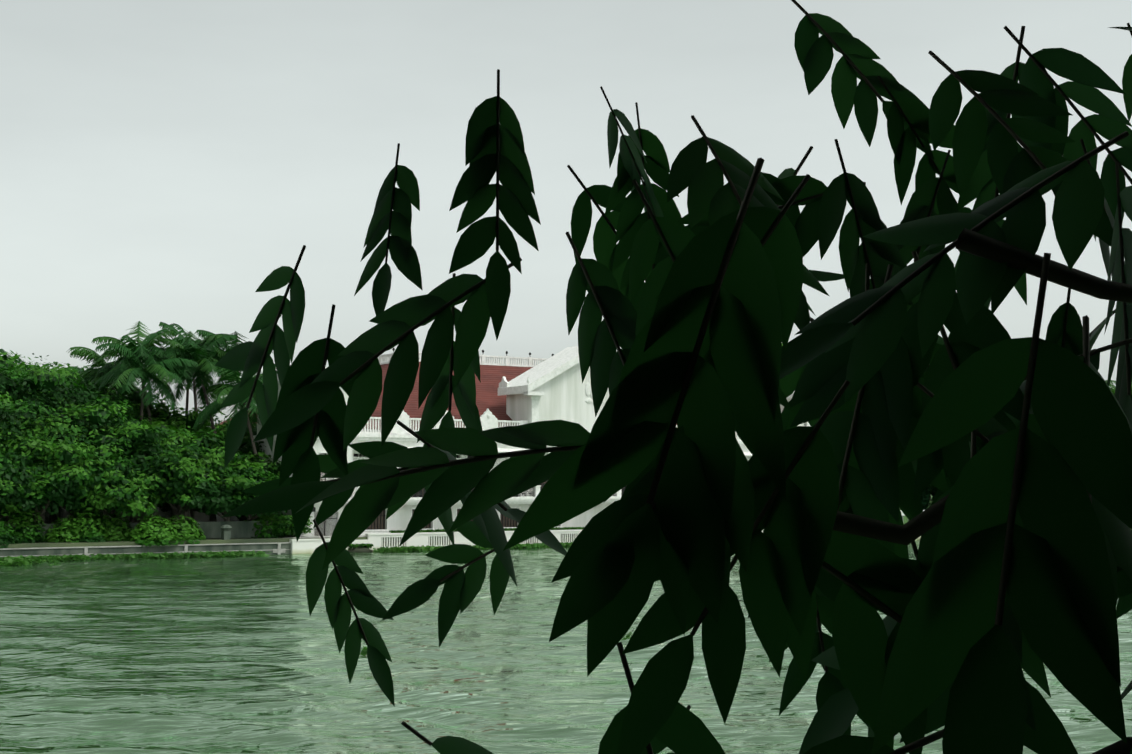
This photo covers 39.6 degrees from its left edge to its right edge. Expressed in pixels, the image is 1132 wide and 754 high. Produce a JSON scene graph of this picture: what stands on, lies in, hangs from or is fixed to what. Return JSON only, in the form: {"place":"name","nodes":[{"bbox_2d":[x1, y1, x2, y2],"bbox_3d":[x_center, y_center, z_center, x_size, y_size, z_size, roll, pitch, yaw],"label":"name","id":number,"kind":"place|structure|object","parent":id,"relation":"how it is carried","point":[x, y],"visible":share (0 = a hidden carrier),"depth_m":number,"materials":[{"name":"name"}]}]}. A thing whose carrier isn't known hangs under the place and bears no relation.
{"place":"outdoors","nodes":[
{"label":"outdoors","id":0,"kind":"place"},
{"bbox_2d":[0,534,574,547],"bbox_3d":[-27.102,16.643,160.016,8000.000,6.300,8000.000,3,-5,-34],"label":"ground","id":1,"kind":"structure","parent":0,"point":[128,543],"depth_m":151.32,"materials":[{"name":"grey concrete"}]},
{"bbox_2d":[0,496,931,557],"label":"river banks","id":2,"kind":"object","parent":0,"point":[225,530],"visible":0.1,"depth_m":155.46,"materials":[{"name":"white paint"}]},
{"bbox_2d":[215,346,809,536],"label":"building","id":3,"kind":"structure","parent":2,"relation":"on","point":[509,393],"depth_m":177.69,"materials":[{"name":"white paint"}]},
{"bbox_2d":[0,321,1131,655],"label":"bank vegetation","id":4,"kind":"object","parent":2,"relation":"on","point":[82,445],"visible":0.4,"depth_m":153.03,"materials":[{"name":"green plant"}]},
{"bbox_2d":[0,540,1131,753],"bbox_3d":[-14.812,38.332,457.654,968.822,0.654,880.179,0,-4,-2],"label":"river water","id":5,"kind":"structure","parent":0,"point":[530,688],"depth_m":57.41,"materials":[{"name":"green liquid"}]},
{"bbox_2d":[0,0,1131,424],"label":"sky","id":6,"kind":"structure","parent":0,"point":[160,160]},
{"bbox_2d":[215,0,1131,753],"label":"overhanging branch","id":7,"kind":"object","parent":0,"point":[1017,452],"visible":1,"depth_m":2.10,"materials":[{"name":"green plant"}]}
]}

